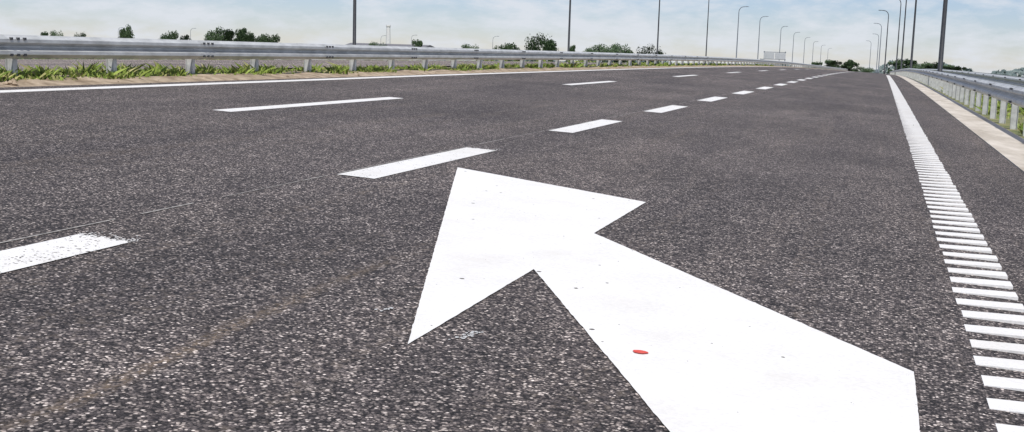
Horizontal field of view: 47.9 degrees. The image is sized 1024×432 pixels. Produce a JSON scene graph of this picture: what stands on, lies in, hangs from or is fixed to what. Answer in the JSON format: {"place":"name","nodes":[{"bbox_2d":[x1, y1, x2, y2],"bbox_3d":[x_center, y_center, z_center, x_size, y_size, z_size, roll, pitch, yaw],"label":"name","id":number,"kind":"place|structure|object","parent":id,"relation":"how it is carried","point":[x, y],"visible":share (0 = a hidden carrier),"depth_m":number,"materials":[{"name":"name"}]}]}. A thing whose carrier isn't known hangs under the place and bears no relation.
{"place":"outdoors","nodes":[
{"label":"outdoors","id":0,"kind":"place"},
{"bbox_2d":[140,59,508,70],"bbox_3d":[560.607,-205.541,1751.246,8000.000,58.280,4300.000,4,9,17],"label":"ground","id":1,"kind":"structure","parent":0,"point":[325,68],"depth_m":37.02,"materials":[{"name":"green plant"}]},
{"bbox_2d":[50,30,63,35],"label":"tree","id":2,"kind":"object","parent":1,"relation":"on","point":[53,33],"visible":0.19,"depth_m":300.12,"materials":[{"name":"green plant"}]},
{"bbox_2d":[74,32,85,36],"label":"tree","id":3,"kind":"object","parent":1,"relation":"on","point":[82,35],"visible":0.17,"depth_m":297.22,"materials":[{"name":"green plant"}]},
{"bbox_2d":[119,28,126,37],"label":"tree","id":4,"kind":"object","parent":1,"relation":"on","point":[122,33],"visible":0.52,"depth_m":289.15,"materials":[{"name":"green plant"}]},
{"bbox_2d":[119,25,134,37],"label":"tree","id":5,"kind":"object","parent":1,"relation":"on","point":[128,33],"visible":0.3,"depth_m":300.26,"materials":[{"name":"green plant"}]},
{"bbox_2d":[160,30,178,39],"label":"tree","id":6,"kind":"object","parent":1,"relation":"on","point":[173,36],"visible":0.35,"depth_m":279.01,"materials":[{"name":"green plant"}]},
{"bbox_2d":[180,34,189,39],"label":"tree","id":7,"kind":"object","parent":1,"relation":"on","point":[185,38],"visible":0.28,"depth_m":290.56,"materials":[{"name":"green plant"}]},
{"bbox_2d":[204,30,220,40],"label":"tree","id":8,"kind":"object","parent":1,"relation":"on","point":[208,37],"visible":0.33,"depth_m":285.46,"materials":[{"name":"green plant"}]},
{"bbox_2d":[212,26,233,40],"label":"tree","id":9,"kind":"object","parent":1,"relation":"on","point":[220,34],"visible":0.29,"depth_m":288.80,"materials":[{"name":"green plant"}]},
{"bbox_2d":[221,29,234,40],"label":"tree","id":10,"kind":"object","parent":1,"relation":"on","point":[227,33],"visible":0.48,"depth_m":286.93,"materials":[{"name":"green plant"}]},
{"bbox_2d":[233,28,247,41],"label":"tree","id":11,"kind":"object","parent":1,"relation":"on","point":[243,30],"visible":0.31,"depth_m":280.14,"materials":[{"name":"green plant"}]},
{"bbox_2d":[239,31,261,41],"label":"tree","id":12,"kind":"object","parent":1,"relation":"on","point":[249,37],"visible":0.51,"depth_m":270.98,"materials":[{"name":"green plant"}]},
{"bbox_2d":[255,34,267,41],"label":"tree","id":13,"kind":"object","parent":1,"relation":"on","point":[263,37],"visible":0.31,"depth_m":274.41,"materials":[{"name":"green plant"}]},
{"bbox_2d":[264,34,280,42],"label":"tree","id":14,"kind":"object","parent":1,"relation":"on","point":[273,39],"visible":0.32,"depth_m":276.90,"materials":[{"name":"green plant"}]},
{"bbox_2d":[353,0,355,44],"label":"street lamp","id":15,"kind":"object","parent":1,"relation":"on","point":[354,22],"visible":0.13,"depth_m":69.70,"materials":[{"name":"metal"}]},
{"bbox_2d":[369,41,386,45],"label":"tree","id":16,"kind":"object","parent":1,"relation":"on","point":[373,43],"visible":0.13,"depth_m":269.39,"materials":[{"name":"green plant"}]},
{"bbox_2d":[386,25,390,43],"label":"industrial chimney","id":17,"kind":"object","parent":1,"relation":"on","point":[388,34],"visible":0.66,"depth_m":450.15,"materials":[{"name":"white concrete"}]},
{"bbox_2d":[345,43,435,60],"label":"warehouse","id":18,"kind":"structure","parent":1,"relation":"on","point":[407,45],"depth_m":352.64,"materials":[{"name":"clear glass"}]},
{"bbox_2d":[218,59,604,62],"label":"grass","id":19,"kind":"structure","parent":1,"relation":"on","point":[437,60],"depth_m":72.63,"materials":[{"name":"green plant"}]},
{"bbox_2d":[412,39,422,46],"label":"tree","id":20,"kind":"object","parent":1,"relation":"on","point":[418,43],"visible":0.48,"depth_m":271.89,"materials":[{"name":"green plant"}]},
{"bbox_2d":[461,44,479,60],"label":"tree","id":21,"kind":"object","parent":1,"relation":"on","point":[465,46],"visible":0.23,"depth_m":274.05,"materials":[{"name":"green plant"}]},
{"bbox_2d":[493,42,516,60],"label":"tree","id":22,"kind":"object","parent":1,"relation":"on","point":[507,46],"visible":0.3,"depth_m":268.44,"materials":[{"name":"green plant"}]},
{"bbox_2d":[524,33,558,61],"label":"tree","id":23,"kind":"object","parent":1,"relation":"on","point":[532,45],"visible":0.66,"depth_m":246.83,"materials":[{"name":"green plant"}]},
{"bbox_2d":[541,39,552,61],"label":"tree","id":24,"kind":"object","parent":1,"relation":"on","point":[545,46],"visible":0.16,"depth_m":267.46,"materials":[{"name":"green plant"}]},
{"bbox_2d":[567,0,570,61],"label":"street lamp","id":25,"kind":"object","parent":1,"relation":"on","point":[568,49],"visible":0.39,"depth_m":117.26,"materials":[{"name":"metal"}]},
{"bbox_2d":[566,45,575,60],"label":"tree","id":26,"kind":"object","parent":1,"relation":"on","point":[572,48],"visible":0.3,"depth_m":261.18,"materials":[{"name":"green plant"}]},
{"bbox_2d":[578,46,603,61],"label":"tree","id":27,"kind":"object","parent":1,"relation":"on","point":[588,49],"visible":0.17,"depth_m":265.92,"materials":[{"name":"green plant"}]},
{"bbox_2d":[583,44,619,62],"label":"tree","id":28,"kind":"object","parent":1,"relation":"on","point":[599,48],"visible":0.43,"depth_m":255.55,"materials":[{"name":"green plant"}]},
{"bbox_2d":[600,42,630,62],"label":"tree","id":29,"kind":"object","parent":1,"relation":"on","point":[622,50],"visible":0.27,"depth_m":259.93,"materials":[{"name":"green plant"}]},
{"bbox_2d":[612,50,635,64],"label":"tree","id":30,"kind":"object","parent":1,"relation":"on","point":[624,61],"visible":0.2,"depth_m":258.90,"materials":[{"name":"green plant"}]},
{"bbox_2d":[636,43,665,62],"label":"tree","id":31,"kind":"object","parent":1,"relation":"on","point":[648,51],"visible":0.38,"depth_m":240.61,"materials":[{"name":"green plant"}]},
{"bbox_2d":[656,0,659,62],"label":"street lamp","id":32,"kind":"object","parent":1,"relation":"on","point":[658,28],"visible":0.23,"depth_m":163.38,"materials":[{"name":"metal"}]},
{"bbox_2d":[705,1,708,63],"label":"street lamp","id":33,"kind":"object","parent":1,"relation":"on","point":[707,31],"visible":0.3,"depth_m":208.60,"materials":[{"name":"metal"}]},
{"bbox_2d":[441,59,1023,76],"bbox_3d":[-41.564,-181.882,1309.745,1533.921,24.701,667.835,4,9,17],"label":"distant tree line","id":34,"kind":"object","parent":1,"relation":"on","point":[1020,72],"visible":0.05,"depth_m":1371.16,"materials":[{"name":"green plant"}]},
{"bbox_2d":[736,6,748,63],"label":"street lamp","id":35,"kind":"object","parent":1,"relation":"on","point":[737,32],"visible":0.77,"depth_m":251.92,"materials":[{"name":"grey metal"}]},
{"bbox_2d":[757,16,768,58],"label":"street lamp","id":36,"kind":"object","parent":1,"relation":"on","point":[759,34],"visible":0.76,"depth_m":295.39,"materials":[{"name":"grey metal"}]},
{"bbox_2d":[763,51,785,60],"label":"road sign gantry","id":37,"kind":"object","parent":1,"relation":"on","point":[780,55],"visible":0.69,"depth_m":290.73,"materials":[{"name":"grey metal"}]},
{"bbox_2d":[811,61,822,68],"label":"tree","id":38,"kind":"object","parent":1,"relation":"on","point":[815,63],"visible":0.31,"depth_m":345.72,"materials":[{"name":"green plant"}]},
{"bbox_2d":[820,59,838,69],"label":"tree","id":39,"kind":"object","parent":1,"relation":"on","point":[828,61],"visible":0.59,"depth_m":343.36,"materials":[{"name":"green plant"}]},
{"bbox_2d":[826,60,842,66],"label":"tree","id":40,"kind":"object","parent":1,"relation":"on","point":[835,62],"visible":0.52,"depth_m":342.77,"materials":[{"name":"green plant"}]},
{"bbox_2d":[843,59,859,71],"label":"tree","id":41,"kind":"object","parent":1,"relation":"on","point":[849,64],"visible":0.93,"depth_m":341.39,"materials":[{"name":"green plant"}]},
{"bbox_2d":[854,67,873,72],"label":"tree","id":42,"kind":"object","parent":1,"relation":"on","point":[867,70],"visible":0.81,"depth_m":340.59,"materials":[{"name":"green plant"}]},
{"bbox_2d":[874,23,881,72],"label":"street lamp","id":43,"kind":"object","parent":1,"relation":"on","point":[880,47],"visible":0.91,"depth_m":304.75,"materials":[{"name":"grey metal"}]},
{"bbox_2d":[879,10,888,73],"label":"street lamp","id":44,"kind":"object","parent":1,"relation":"on","point":[886,42],"visible":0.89,"depth_m":241.00,"materials":[{"name":"metal"}]},
{"bbox_2d":[887,60,904,73],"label":"tree","id":45,"kind":"object","parent":1,"relation":"on","point":[893,63],"visible":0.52,"depth_m":338.97,"materials":[{"name":"green plant"}]},
{"bbox_2d":[895,0,900,69],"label":"street lamp","id":46,"kind":"object","parent":1,"relation":"on","point":[898,38],"visible":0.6,"depth_m":198.92,"materials":[{"name":"metal"}]},
{"bbox_2d":[900,0,906,68],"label":"street lamp","id":47,"kind":"object","parent":1,"relation":"on","point":[903,36],"visible":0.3,"depth_m":164.87,"materials":[{"name":"metal"}]},
{"bbox_2d":[894,58,916,70],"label":"tree","id":48,"kind":"object","parent":1,"relation":"on","point":[906,62],"visible":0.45,"depth_m":336.86,"materials":[{"name":"green plant"}]},
{"bbox_2d":[910,0,916,67],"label":"street lamp","id":49,"kind":"object","parent":1,"relation":"on","point":[912,48],"visible":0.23,"depth_m":119.59,"materials":[{"name":"metal"}]},
{"bbox_2d":[905,63,929,68],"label":"tree","id":50,"kind":"object","parent":1,"relation":"on","point":[915,66],"visible":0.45,"depth_m":335.69,"materials":[{"name":"green plant"}]},
{"bbox_2d":[920,62,936,68],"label":"tree","id":51,"kind":"object","parent":1,"relation":"on","point":[930,65],"visible":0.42,"depth_m":335.29,"materials":[{"name":"green plant"}]},
{"bbox_2d":[922,62,946,69],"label":"tree","id":52,"kind":"object","parent":1,"relation":"on","point":[935,65],"visible":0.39,"depth_m":335.21,"materials":[{"name":"green plant"}]},
{"bbox_2d":[937,0,947,71],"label":"street lamp","id":53,"kind":"object","parent":1,"relation":"on","point":[942,40],"visible":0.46,"depth_m":56.54,"materials":[{"name":"metal"}]},
{"bbox_2d":[943,64,961,70],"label":"tree","id":54,"kind":"object","parent":1,"relation":"on","point":[949,66],"visible":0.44,"depth_m":334.07,"materials":[{"name":"green plant"}]},
{"bbox_2d":[889,68,1023,135],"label":"guardrail","id":55,"kind":"object","parent":1,"relation":"on","point":[951,85],"visible":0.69,"depth_m":27.77,"materials":[{"name":"metal"}]},
{"bbox_2d":[949,66,965,70],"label":"tree","id":56,"kind":"object","parent":1,"relation":"on","point":[959,68],"visible":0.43,"depth_m":332.45,"materials":[{"name":"green plant"}]},
{"bbox_2d":[908,77,1023,138],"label":"verge grass","id":57,"kind":"structure","parent":1,"relation":"on","point":[1007,126],"depth_m":24.91,"materials":[{"name":"green plant"}]},
{"bbox_2d":[940,86,1023,133],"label":"grass","id":58,"kind":"structure","parent":57,"relation":"on","point":[1021,125],"depth_m":29.30,"materials":[{"name":"green plant"}]},
{"bbox_2d":[925,69,1023,105],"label":"guardrail","id":59,"kind":"object","parent":1,"relation":"on","point":[1012,80],"visible":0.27,"depth_m":39.65,"materials":[{"name":"metal"}]},
{"bbox_2d":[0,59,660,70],"bbox_3d":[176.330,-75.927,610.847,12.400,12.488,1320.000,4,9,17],"label":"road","id":60,"kind":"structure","parent":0,"point":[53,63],"depth_m":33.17,"materials":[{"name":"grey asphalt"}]},
{"bbox_2d":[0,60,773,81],"bbox_3d":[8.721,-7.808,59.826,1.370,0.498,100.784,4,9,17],"label":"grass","id":61,"kind":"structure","parent":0,"point":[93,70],"depth_m":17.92,"materials":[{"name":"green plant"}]},
{"bbox_2d":[0,65,843,86],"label":"verge soil","id":62,"kind":"structure","parent":0,"point":[85,80],"depth_m":18.65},
{"bbox_2d":[1,69,473,85],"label":"dirt clods","id":63,"kind":"object","parent":62,"relation":"on","point":[13,81],"visible":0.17,"depth_m":13.15,"materials":[{"name":"brown soil"}]},
{"bbox_2d":[0,34,847,75],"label":"guardrail","id":64,"kind":"object","parent":62,"relation":"on","point":[14,48],"visible":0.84,"depth_m":18.91,"materials":[{"name":"metal"}]},
{"bbox_2d":[0,66,1023,431],"bbox_3d":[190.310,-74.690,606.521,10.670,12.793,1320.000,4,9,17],"label":"road","id":65,"kind":"structure","parent":0,"point":[212,308],"depth_m":5.71,"materials":[{"name":"grey asphalt"}]},
{"bbox_2d":[0,67,796,92],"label":"edge line marking","id":66,"kind":"object","parent":65,"relation":"on","point":[54,89],"visible":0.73,"depth_m":16.88,"materials":[{"name":"paint"}]},
{"bbox_2d":[0,76,813,242],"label":"pavement joint","id":67,"kind":"object","parent":65,"relation":"on","point":[286,183],"visible":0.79,"depth_m":6.62,"materials":[{"name":"black asphalt"}]},
{"bbox_2d":[0,72,843,272],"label":"dashed lane marking","id":68,"kind":"object","parent":65,"relation":"on","point":[11,259],"visible":0.9,"depth_m":4.97,"materials":[{"name":"paint"}]},
{"bbox_2d":[374,307,480,339],"bbox_3d":[-0.279,0.362,3.960,0.171,0.020,0.455,-5,11,-40],"label":"paint splash","id":69,"kind":"object","parent":65,"relation":"on","point":[472,332],"visible":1,"depth_m":3.85,"materials":[{"name":"paint"}]},
{"bbox_2d":[217,69,822,111],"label":"dashed lane marking","id":70,"kind":"object","parent":65,"relation":"on","point":[296,105],"visible":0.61,"depth_m":13.90,"materials":[{"name":"paint"}]},
{"bbox_2d":[408,167,919,431],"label":"arrow marking","id":71,"kind":"object","parent":65,"relation":"on","point":[716,359],"visible":1,"depth_m":4.19,"materials":[{"name":"paint"}]},
{"bbox_2d":[633,350,647,352],"bbox_3d":[0.419,0.442,3.758,0.053,0.002,0.040,4,9,17],"label":"red paint spot","id":72,"kind":"object","parent":71,"relation":"on","point":[639,351],"visible":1,"depth_m":3.76,"materials":[{"name":"red paint"}]},
{"bbox_2d":[886,75,1023,431],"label":"ribbed edge line","id":73,"kind":"object","parent":65,"relation":"on","point":[916,132],"visible":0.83,"depth_m":5.65,"materials":[{"name":"paint"}]},
{"bbox_2d":[891,74,1023,172],"bbox_3d":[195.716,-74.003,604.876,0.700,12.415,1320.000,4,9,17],"label":"concrete gutter","id":74,"kind":"object","parent":65,"relation":"on","point":[1008,145],"visible":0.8,"depth_m":19.57,"materials":[{"name":"beige concrete"}]},
{"bbox_2d":[0,0,1023,75],"label":"sky","id":75,"kind":"structure","parent":0,"point":[983,36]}
]}

